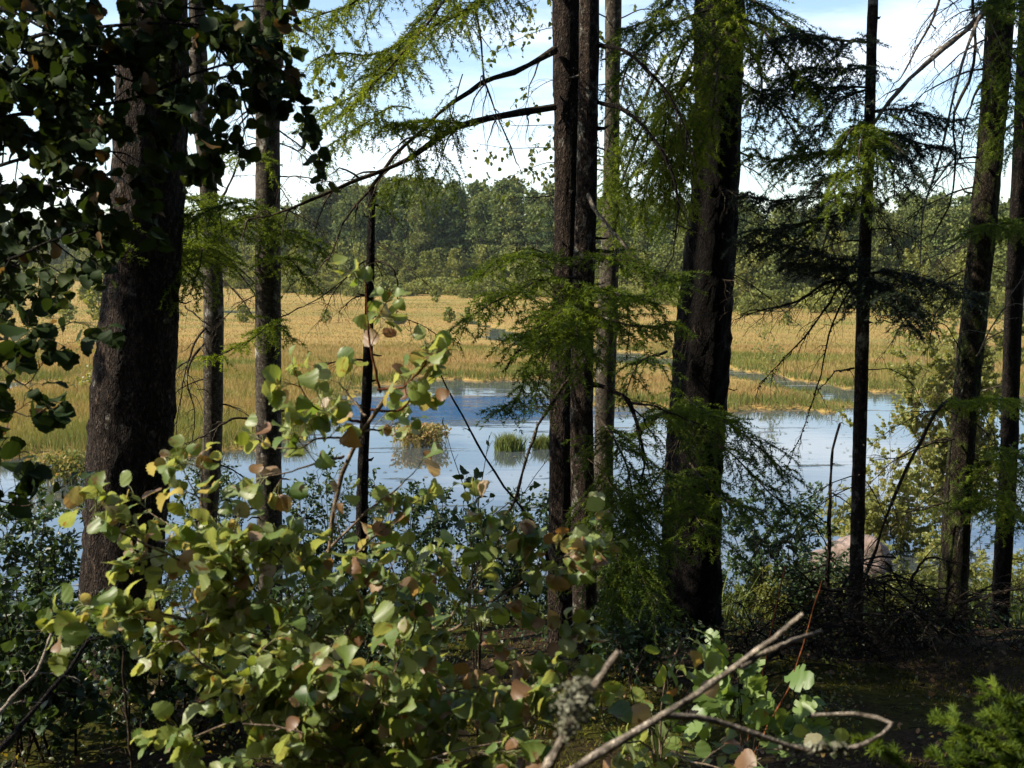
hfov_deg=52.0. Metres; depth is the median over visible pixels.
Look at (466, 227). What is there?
pine tree
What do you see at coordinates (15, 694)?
broken stick
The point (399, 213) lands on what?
pine tree
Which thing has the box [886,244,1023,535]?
birch tree
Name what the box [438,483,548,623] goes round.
bush
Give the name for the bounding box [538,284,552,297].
willow bush
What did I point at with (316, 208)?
pine tree
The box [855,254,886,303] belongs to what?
birch tree
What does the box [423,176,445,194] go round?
pine tree
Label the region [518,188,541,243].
pine tree
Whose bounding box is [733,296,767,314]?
willow bush
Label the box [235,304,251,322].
bog bush
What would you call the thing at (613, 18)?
tree
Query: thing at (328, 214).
pine tree
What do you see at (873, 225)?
pine tree
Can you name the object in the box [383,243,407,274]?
birch tree
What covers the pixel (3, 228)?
pine tree
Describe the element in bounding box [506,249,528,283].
birch tree
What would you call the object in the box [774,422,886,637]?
dead sapling
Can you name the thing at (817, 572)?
bush
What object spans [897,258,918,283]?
birch tree
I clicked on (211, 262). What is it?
tree
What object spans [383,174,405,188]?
pine tree
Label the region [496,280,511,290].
willow bush
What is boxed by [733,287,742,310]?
willow bush
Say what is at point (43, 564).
bush
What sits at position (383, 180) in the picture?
pine tree
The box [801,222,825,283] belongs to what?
pine tree
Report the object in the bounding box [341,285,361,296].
willow bush
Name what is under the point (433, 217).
pine tree
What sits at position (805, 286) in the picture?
willow bush
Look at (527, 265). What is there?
birch tree
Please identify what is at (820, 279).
birch tree
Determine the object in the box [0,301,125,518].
aspen sapling
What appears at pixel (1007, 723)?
spruce seedling
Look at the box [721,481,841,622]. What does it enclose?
bush
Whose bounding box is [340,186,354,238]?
pine tree
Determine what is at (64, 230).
pine tree
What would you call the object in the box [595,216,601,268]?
pine tree
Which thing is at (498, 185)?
pine tree
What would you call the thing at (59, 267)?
willow bush
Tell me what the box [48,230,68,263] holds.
pine tree
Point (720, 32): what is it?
spruce tree
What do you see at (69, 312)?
bog bush
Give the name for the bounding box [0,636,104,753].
broken stick
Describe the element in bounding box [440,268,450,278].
birch tree
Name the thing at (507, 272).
birch tree
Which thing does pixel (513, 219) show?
pine tree
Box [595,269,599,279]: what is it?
birch tree
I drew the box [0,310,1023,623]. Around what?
pond water
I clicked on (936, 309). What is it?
willow bush
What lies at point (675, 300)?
willow bush
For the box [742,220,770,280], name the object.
pine tree
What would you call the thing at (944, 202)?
pine tree
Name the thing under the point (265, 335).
tree
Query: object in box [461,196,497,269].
pine tree
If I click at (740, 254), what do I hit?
birch tree
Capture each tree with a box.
[0,0,341,362]
[0,223,7,249]
[22,225,35,264]
[32,216,44,265]
[40,250,54,267]
[41,223,53,263]
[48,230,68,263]
[52,258,61,264]
[59,227,72,262]
[62,259,69,269]
[66,249,80,268]
[75,248,89,264]
[78,0,193,670]
[79,248,99,267]
[106,0,293,640]
[179,0,396,638]
[219,219,235,275]
[226,266,234,285]
[232,0,578,650]
[233,216,253,269]
[234,226,254,269]
[234,245,254,274]
[244,245,254,285]
[280,203,297,275]
[281,213,296,255]
[281,257,294,282]
[285,241,313,274]
[288,212,302,246]
[292,203,314,275]
[296,192,314,202]
[301,266,311,276]
[307,199,330,272]
[308,252,325,276]
[314,186,341,273]
[315,250,336,281]
[321,193,350,245]
[322,241,352,280]
[325,202,347,280]
[327,194,363,264]
[338,256,353,281]
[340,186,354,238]
[343,201,367,256]
[344,209,367,270]
[346,242,366,271]
[348,187,364,237]
[349,182,367,192]
[357,183,391,257]
[358,258,365,268]
[367,175,390,190]
[374,240,401,280]
[375,203,396,268]
[378,188,403,264]
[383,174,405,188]
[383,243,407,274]
[386,184,417,280]
[388,189,413,252]
[398,269,407,282]
[399,253,418,284]
[402,177,426,195]
[402,191,439,267]
[412,250,439,285]
[416,200,441,268]
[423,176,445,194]
[427,192,461,273]
[427,247,451,277]
[430,186,445,196]
[434,0,728,660]
[435,181,478,277]
[440,179,469,270]
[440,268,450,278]
[443,188,470,255]
[443,248,468,284]
[448,194,472,277]
[448,253,469,281]
[453,0,691,617]
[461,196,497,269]
[464,179,490,197]
[464,193,479,259]
[467,262,480,279]
[468,187,501,243]
[468,244,492,284]
[469,191,495,255]
[481,194,509,246]
[482,201,517,268]
[489,177,520,197]
[489,266,502,280]
[494,190,527,278]
[495,255,511,280]
[500,187,524,244]
[502,175,529,233]
[502,245,518,277]
[505,201,525,245]
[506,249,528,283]
[514,246,534,282]
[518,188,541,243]
[518,201,551,270]
[519,202,545,246]
[528,252,549,279]
[535,209,553,253]
[536,180,554,252]
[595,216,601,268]
[595,219,601,278]
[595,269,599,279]
[596,0,872,643]
[599,200,634,254]
[618,216,631,277]
[618,246,641,286]
[621,200,638,283]
[626,205,657,285]
[626,273,640,289]
[634,252,654,293]
[636,209,655,278]
[642,261,664,291]
[648,208,676,264]
[651,243,681,284]
[662,249,682,282]
[666,212,688,245]
[669,233,684,270]
[713,0,996,641]
[734,240,743,279]
[734,255,755,295]
[736,209,751,288]
[736,231,784,290]
[736,263,759,291]
[740,203,761,231]
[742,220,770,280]
[749,211,767,224]
[753,241,788,289]
[762,209,789,279]
[770,203,797,228]
[775,237,803,283]
[785,245,818,286]
[786,221,804,280]
[790,236,826,286]
[796,207,809,222]
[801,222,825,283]
[804,207,823,278]
[804,247,826,286]
[818,231,853,290]
[822,220,841,246]
[823,205,839,239]
[835,241,873,307]
[838,201,858,239]
[845,0,1023,634]
[846,244,880,280]
[853,215,884,242]
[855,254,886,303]
[857,221,882,268]
[864,0,1023,627]
[871,209,900,267]
[877,255,896,284]
[884,214,896,266]
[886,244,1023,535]
[887,209,906,269]
[890,203,912,256]
[892,189,922,213]
[892,206,928,257]
[894,218,917,268]
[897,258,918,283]
[907,195,932,215]
[911,249,943,284]
[912,217,930,257]
[914,204,951,274]
[928,192,957,244]
[931,190,956,254]
[933,256,955,289]
[939,205,969,282]
[940,217,958,254]
[950,248,966,288]
[950,252,963,285]
[953,194,970,212]
[991,239,1007,291]
[991,259,1005,288]
[998,206,1005,216]
[998,211,1008,261]
[999,198,1009,216]
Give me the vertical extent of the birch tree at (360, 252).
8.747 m
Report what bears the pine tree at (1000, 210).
on the bog
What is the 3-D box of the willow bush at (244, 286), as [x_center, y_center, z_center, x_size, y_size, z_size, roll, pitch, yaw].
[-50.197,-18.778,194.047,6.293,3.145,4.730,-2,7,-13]
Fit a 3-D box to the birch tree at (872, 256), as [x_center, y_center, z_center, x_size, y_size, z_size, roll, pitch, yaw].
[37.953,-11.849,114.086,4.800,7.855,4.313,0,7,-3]
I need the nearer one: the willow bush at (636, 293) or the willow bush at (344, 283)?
the willow bush at (636, 293)
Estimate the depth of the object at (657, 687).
5.26 m
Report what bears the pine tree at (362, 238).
on the bog
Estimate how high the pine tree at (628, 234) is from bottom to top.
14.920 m
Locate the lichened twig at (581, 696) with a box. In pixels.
[541,649,621,767]
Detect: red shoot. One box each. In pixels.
[747,566,786,740]
[754,580,822,753]
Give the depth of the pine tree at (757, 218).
127.33 m
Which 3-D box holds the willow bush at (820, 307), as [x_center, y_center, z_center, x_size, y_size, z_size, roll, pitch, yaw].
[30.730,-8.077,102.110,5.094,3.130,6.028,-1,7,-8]
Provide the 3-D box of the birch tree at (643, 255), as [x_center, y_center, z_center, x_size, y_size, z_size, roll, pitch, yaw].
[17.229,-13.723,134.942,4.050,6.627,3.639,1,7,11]
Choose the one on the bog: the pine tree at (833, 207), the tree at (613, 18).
the pine tree at (833, 207)
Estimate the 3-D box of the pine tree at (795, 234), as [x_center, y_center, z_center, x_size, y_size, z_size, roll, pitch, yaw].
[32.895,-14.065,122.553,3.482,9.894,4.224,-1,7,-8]
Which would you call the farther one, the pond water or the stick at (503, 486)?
the pond water
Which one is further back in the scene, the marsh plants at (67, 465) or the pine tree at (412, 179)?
the pine tree at (412, 179)
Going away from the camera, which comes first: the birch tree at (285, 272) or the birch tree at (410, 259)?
the birch tree at (410, 259)
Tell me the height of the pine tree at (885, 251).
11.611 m
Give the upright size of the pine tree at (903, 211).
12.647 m
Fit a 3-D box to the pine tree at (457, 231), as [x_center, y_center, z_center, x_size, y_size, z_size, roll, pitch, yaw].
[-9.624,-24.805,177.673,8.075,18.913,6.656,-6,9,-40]
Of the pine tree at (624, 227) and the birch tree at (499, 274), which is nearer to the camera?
the pine tree at (624, 227)
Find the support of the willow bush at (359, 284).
on the bog
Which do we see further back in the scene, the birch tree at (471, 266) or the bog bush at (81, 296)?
the birch tree at (471, 266)
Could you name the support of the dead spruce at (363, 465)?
on the forest floor
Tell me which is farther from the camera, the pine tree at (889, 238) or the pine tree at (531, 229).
the pine tree at (531, 229)
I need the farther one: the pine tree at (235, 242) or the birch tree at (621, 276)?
the pine tree at (235, 242)
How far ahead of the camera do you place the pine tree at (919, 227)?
120.51 m
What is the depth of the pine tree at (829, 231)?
121.84 m
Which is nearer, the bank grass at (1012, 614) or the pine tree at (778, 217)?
the bank grass at (1012, 614)
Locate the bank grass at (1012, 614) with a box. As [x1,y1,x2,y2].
[26,555,1023,654]
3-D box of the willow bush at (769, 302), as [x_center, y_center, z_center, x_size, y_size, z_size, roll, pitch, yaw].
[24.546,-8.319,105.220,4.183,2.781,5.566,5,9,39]
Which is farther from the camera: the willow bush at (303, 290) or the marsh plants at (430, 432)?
the willow bush at (303, 290)
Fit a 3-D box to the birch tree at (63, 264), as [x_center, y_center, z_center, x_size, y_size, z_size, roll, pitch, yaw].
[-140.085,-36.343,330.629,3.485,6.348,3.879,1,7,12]
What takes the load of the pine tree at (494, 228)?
on the bog
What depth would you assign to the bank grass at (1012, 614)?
8.74 m
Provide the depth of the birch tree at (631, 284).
143.53 m
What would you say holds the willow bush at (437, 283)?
on the bog
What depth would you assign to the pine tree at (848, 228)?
121.65 m
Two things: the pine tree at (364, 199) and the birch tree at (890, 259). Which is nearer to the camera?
the birch tree at (890, 259)
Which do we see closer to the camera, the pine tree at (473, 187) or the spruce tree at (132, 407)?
the spruce tree at (132, 407)
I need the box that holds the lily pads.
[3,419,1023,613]
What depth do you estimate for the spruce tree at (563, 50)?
5.84 m
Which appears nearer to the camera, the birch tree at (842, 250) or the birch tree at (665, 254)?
the birch tree at (842, 250)
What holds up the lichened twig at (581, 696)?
attached to the bare branch
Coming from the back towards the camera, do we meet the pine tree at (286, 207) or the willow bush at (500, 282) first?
the pine tree at (286, 207)
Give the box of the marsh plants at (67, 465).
[19,449,85,485]
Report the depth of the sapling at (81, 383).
39.84 m
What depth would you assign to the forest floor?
5.25 m
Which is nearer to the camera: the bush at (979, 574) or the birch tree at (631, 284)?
the bush at (979, 574)
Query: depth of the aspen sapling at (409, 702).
2.18 m
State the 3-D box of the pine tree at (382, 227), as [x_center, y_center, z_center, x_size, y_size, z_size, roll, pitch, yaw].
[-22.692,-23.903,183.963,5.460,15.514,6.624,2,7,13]
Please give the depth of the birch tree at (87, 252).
306.22 m
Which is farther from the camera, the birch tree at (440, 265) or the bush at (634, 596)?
the birch tree at (440, 265)
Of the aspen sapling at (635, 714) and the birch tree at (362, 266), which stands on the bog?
the birch tree at (362, 266)
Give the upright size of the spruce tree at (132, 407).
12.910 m
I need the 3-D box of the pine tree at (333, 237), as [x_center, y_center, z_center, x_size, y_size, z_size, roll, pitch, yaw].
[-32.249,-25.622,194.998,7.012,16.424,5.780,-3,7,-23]
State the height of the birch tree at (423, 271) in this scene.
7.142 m
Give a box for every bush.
[0,474,84,645]
[0,566,121,767]
[21,266,40,277]
[26,282,40,293]
[48,264,63,276]
[58,301,77,322]
[60,529,196,625]
[71,610,289,754]
[73,268,80,280]
[76,285,89,301]
[83,283,102,317]
[166,452,257,614]
[185,273,201,285]
[223,274,254,288]
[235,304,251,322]
[250,570,458,675]
[281,275,302,292]
[282,445,379,616]
[292,275,334,294]
[316,281,341,294]
[321,309,331,322]
[334,275,359,285]
[335,280,350,293]
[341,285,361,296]
[346,467,467,616]
[348,279,364,292]
[374,275,415,296]
[403,282,423,295]
[408,277,431,293]
[425,276,456,294]
[429,290,440,302]
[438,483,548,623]
[442,284,464,295]
[443,306,455,322]
[450,277,466,292]
[455,288,473,297]
[457,282,486,296]
[460,306,474,322]
[467,276,503,292]
[483,286,497,299]
[496,278,525,291]
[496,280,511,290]
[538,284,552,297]
[578,580,697,689]
[597,542,657,617]
[618,285,633,299]
[626,291,642,303]
[627,285,637,291]
[641,555,737,609]
[651,287,679,304]
[669,294,677,306]
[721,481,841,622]
[727,564,869,626]
[730,559,848,616]
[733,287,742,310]
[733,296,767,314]
[734,287,782,311]
[761,289,788,307]
[766,542,873,632]
[777,282,806,306]
[780,283,812,306]
[781,311,792,324]
[789,291,817,308]
[796,287,813,300]
[798,285,848,312]
[806,286,849,308]
[809,392,948,560]
[864,549,971,629]
[864,559,938,601]
[874,285,940,317]
[887,294,944,313]
[933,289,957,316]
[935,547,1023,613]
[940,286,1004,317]
[993,291,1004,308]
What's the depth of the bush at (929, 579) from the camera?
8.51 m
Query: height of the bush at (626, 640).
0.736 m
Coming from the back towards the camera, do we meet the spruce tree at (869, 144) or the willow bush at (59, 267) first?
the willow bush at (59, 267)
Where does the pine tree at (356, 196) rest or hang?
on the bog
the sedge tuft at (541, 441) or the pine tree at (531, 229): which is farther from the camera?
the pine tree at (531, 229)
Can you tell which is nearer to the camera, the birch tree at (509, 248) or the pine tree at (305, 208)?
the birch tree at (509, 248)
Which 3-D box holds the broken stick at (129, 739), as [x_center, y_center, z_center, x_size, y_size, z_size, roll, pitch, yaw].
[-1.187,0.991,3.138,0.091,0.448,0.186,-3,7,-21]
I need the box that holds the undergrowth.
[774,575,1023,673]
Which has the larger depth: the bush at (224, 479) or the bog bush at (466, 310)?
the bog bush at (466, 310)
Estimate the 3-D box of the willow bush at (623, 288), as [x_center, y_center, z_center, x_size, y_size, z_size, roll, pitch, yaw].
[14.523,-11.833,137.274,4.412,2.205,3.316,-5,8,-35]
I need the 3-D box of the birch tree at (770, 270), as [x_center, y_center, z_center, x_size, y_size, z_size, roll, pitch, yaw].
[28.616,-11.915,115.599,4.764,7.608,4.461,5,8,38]
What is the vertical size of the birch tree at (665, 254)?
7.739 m
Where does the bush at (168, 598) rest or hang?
on the forest floor
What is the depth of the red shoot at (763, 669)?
3.51 m
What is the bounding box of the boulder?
[809,534,894,602]
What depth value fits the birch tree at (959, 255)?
111.12 m
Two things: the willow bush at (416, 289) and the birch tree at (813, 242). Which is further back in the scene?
the willow bush at (416, 289)
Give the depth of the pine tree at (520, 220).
175.12 m
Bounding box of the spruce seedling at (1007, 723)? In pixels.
[847,675,1023,767]
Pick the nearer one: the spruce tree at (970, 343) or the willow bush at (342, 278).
the spruce tree at (970, 343)
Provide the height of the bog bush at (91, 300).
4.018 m
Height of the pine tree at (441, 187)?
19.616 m
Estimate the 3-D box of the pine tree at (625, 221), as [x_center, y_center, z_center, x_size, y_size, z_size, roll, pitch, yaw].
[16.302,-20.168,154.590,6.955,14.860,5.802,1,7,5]
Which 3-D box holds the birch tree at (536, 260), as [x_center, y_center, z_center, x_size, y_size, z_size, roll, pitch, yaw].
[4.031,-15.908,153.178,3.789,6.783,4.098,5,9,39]
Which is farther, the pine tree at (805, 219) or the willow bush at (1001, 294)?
the pine tree at (805, 219)
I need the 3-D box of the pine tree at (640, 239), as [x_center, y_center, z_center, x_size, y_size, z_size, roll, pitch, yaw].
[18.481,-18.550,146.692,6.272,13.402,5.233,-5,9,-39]
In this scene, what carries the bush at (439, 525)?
on the forest floor
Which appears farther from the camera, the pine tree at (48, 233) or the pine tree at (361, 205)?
the pine tree at (48, 233)
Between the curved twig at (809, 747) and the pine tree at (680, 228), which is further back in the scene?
the pine tree at (680, 228)
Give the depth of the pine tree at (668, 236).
141.17 m
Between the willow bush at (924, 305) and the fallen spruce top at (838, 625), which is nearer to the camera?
the fallen spruce top at (838, 625)
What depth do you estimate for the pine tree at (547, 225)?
160.50 m
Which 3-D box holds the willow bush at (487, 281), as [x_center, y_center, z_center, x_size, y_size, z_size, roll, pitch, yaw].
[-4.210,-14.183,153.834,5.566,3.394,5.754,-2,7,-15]
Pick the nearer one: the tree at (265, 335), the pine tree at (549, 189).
the tree at (265, 335)
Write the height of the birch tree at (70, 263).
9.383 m
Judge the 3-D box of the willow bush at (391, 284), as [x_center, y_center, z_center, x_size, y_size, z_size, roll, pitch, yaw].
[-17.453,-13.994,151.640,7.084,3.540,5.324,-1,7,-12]
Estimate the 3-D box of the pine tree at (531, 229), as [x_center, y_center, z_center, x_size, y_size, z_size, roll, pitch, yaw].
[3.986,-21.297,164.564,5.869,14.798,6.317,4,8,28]
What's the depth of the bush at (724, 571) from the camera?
9.74 m
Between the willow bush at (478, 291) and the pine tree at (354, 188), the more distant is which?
the pine tree at (354, 188)
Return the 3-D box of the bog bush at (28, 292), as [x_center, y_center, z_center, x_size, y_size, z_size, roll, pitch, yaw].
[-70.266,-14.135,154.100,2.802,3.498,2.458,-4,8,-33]
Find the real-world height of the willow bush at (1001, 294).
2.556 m
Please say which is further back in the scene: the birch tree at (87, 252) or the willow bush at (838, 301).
the birch tree at (87, 252)
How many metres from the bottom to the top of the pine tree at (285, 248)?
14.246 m
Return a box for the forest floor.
[0,619,1023,767]
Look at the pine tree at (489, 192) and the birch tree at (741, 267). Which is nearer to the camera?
the birch tree at (741, 267)
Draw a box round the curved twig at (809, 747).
[665,712,894,757]
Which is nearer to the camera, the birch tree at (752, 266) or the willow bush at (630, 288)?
the birch tree at (752, 266)
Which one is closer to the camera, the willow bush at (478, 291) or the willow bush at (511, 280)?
the willow bush at (478, 291)
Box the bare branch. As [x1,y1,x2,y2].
[568,612,821,767]
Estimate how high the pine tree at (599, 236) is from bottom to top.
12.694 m
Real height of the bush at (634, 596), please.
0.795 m
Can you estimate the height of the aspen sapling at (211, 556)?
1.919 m
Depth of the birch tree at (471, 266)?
170.24 m
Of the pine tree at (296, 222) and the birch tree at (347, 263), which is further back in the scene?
the pine tree at (296, 222)
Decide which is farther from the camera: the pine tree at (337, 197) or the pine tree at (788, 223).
the pine tree at (337, 197)
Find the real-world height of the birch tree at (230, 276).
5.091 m
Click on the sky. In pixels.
(898, 21)
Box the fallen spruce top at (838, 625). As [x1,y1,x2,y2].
[655,536,1023,694]
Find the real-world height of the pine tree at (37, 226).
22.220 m
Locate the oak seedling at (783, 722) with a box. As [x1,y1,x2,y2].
[683,627,836,758]
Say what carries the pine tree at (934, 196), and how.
on the bog
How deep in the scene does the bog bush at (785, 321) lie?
81.86 m
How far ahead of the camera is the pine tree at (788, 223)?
127.44 m
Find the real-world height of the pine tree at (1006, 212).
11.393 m
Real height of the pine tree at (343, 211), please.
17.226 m
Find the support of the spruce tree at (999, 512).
on the forest floor
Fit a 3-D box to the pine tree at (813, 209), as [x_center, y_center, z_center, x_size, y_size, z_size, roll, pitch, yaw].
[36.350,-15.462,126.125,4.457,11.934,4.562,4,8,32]
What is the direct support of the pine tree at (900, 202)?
on the bog
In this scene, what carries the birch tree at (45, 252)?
on the bog
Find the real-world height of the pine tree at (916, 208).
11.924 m
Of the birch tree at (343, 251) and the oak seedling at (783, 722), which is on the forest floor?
the oak seedling at (783, 722)
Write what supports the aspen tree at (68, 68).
on the forest floor
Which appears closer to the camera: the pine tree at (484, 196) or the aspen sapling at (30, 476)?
the aspen sapling at (30, 476)
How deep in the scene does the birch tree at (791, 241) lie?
118.48 m
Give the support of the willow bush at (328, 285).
on the bog
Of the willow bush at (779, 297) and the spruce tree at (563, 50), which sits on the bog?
the willow bush at (779, 297)
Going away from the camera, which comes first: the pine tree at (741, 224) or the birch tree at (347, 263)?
the pine tree at (741, 224)
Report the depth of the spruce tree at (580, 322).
5.62 m
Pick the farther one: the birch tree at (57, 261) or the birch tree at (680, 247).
the birch tree at (57, 261)
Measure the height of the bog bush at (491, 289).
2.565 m
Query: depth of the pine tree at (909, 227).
120.88 m
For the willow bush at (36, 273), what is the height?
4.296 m
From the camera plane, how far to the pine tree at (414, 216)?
176.28 m
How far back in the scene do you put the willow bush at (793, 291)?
114.65 m
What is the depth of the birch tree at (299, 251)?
179.21 m
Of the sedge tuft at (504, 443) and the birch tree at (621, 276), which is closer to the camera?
the sedge tuft at (504, 443)
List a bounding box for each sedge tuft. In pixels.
[281,400,316,429]
[492,430,530,451]
[528,433,548,448]
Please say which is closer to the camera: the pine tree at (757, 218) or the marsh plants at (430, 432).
the marsh plants at (430, 432)
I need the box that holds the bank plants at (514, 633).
[26,591,1023,651]
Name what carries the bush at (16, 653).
on the forest floor
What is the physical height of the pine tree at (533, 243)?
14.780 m
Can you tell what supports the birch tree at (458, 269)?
on the bog
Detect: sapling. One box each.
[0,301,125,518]
[36,253,454,767]
[55,290,100,390]
[199,477,627,767]
[442,417,548,736]
[570,631,849,767]
[751,322,784,388]
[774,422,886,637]
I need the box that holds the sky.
[0,0,1018,263]
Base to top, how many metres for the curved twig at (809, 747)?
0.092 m
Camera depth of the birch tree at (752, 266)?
117.35 m
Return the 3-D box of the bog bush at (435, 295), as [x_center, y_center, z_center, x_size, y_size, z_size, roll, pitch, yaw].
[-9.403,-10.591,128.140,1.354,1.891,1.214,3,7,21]
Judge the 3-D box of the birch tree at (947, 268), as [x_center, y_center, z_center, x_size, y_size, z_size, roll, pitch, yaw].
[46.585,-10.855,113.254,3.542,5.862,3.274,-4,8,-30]
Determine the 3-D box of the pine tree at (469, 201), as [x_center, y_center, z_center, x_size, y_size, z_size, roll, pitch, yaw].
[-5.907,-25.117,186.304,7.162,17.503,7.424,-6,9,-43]
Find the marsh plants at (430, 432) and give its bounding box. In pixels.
[389,421,451,447]
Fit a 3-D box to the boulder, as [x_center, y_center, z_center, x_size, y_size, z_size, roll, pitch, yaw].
[3.771,2.068,11.588,0.964,0.863,0.918,0,7,0]
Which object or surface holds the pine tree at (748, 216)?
on the bog
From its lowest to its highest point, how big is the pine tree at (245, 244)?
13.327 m
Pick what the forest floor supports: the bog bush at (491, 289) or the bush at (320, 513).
the bush at (320, 513)
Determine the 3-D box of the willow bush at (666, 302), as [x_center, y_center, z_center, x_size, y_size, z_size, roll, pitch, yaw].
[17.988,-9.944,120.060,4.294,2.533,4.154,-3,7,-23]
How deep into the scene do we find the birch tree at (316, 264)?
181.50 m
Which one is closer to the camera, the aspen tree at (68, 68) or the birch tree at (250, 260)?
the aspen tree at (68, 68)
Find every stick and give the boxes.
[0,630,85,715]
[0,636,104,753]
[101,645,132,767]
[429,374,563,602]
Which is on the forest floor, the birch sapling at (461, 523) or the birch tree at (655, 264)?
the birch sapling at (461, 523)
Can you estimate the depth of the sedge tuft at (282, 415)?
30.73 m
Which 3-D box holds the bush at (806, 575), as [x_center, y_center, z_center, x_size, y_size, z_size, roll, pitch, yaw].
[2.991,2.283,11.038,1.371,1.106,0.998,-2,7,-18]
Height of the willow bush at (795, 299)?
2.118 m
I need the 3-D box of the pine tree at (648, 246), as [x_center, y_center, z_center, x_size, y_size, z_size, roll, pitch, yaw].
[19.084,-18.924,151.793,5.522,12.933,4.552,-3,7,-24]
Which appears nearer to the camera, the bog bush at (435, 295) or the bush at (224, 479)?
the bush at (224, 479)
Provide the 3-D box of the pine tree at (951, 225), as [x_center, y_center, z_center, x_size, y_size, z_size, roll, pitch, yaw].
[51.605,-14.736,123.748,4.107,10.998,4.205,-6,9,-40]
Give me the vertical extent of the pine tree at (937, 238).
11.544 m
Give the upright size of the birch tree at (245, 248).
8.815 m
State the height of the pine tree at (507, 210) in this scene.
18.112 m
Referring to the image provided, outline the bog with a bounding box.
[0,267,1023,461]
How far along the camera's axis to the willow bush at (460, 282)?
164.80 m
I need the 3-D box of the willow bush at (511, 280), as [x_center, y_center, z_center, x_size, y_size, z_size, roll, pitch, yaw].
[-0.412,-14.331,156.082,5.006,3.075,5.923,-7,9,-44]
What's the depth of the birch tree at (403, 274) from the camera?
168.52 m
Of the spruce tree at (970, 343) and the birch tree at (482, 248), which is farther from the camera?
the birch tree at (482, 248)
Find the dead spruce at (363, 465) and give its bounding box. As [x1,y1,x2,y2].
[285,187,464,654]
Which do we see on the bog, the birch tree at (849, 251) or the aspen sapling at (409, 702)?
the birch tree at (849, 251)
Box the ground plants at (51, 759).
[0,600,1022,767]
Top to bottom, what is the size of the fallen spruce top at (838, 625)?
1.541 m
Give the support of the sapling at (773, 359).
on the bog
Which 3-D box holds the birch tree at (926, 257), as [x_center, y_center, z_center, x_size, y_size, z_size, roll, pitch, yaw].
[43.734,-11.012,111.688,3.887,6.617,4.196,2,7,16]
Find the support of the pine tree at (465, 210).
on the bog
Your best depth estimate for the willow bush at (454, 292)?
155.11 m
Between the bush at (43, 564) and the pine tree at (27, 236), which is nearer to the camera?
the bush at (43, 564)
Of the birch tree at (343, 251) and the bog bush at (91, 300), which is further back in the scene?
the birch tree at (343, 251)
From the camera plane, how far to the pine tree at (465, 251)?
181.93 m
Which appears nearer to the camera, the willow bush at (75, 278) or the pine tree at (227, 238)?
the pine tree at (227, 238)
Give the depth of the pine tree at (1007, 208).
132.54 m
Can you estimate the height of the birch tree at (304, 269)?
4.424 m
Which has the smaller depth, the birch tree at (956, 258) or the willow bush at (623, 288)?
the birch tree at (956, 258)
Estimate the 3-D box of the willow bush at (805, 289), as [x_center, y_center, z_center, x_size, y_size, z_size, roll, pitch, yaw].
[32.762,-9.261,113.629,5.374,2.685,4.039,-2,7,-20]
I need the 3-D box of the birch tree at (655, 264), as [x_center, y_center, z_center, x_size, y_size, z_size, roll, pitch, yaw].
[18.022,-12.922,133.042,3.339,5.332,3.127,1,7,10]
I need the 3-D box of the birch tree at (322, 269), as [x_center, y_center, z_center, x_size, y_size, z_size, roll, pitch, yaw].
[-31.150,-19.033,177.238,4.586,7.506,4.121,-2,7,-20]
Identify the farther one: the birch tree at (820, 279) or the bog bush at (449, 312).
the birch tree at (820, 279)
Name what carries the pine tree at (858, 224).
on the bog
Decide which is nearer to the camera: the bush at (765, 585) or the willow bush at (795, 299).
the bush at (765, 585)
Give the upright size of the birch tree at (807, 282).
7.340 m
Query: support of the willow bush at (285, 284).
on the bog
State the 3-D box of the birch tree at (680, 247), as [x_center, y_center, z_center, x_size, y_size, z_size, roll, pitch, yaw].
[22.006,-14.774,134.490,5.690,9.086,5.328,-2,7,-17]
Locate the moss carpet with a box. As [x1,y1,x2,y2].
[237,638,1023,767]
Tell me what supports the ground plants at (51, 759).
on the forest floor
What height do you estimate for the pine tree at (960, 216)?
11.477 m
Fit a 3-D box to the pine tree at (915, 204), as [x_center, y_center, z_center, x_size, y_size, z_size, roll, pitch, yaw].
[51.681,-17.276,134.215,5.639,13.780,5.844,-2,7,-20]
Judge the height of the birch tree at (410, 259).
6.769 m
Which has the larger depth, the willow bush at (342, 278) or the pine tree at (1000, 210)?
the willow bush at (342, 278)
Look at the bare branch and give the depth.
1.30 m
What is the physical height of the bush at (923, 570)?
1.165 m
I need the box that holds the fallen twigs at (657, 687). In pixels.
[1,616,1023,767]
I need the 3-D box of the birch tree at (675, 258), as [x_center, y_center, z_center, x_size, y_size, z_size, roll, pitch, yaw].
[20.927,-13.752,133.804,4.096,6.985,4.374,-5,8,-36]
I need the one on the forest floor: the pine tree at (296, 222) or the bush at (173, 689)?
the bush at (173, 689)
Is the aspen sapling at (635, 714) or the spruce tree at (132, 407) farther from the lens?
the spruce tree at (132, 407)
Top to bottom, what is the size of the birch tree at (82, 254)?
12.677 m
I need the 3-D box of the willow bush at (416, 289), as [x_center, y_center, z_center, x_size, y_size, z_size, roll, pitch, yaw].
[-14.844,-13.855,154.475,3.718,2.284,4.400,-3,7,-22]
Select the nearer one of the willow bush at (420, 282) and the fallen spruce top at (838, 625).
the fallen spruce top at (838, 625)
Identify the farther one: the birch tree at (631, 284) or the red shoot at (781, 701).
the birch tree at (631, 284)
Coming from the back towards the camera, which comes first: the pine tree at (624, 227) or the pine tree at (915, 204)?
the pine tree at (624, 227)
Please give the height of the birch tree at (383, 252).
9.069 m
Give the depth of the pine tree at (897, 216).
124.45 m

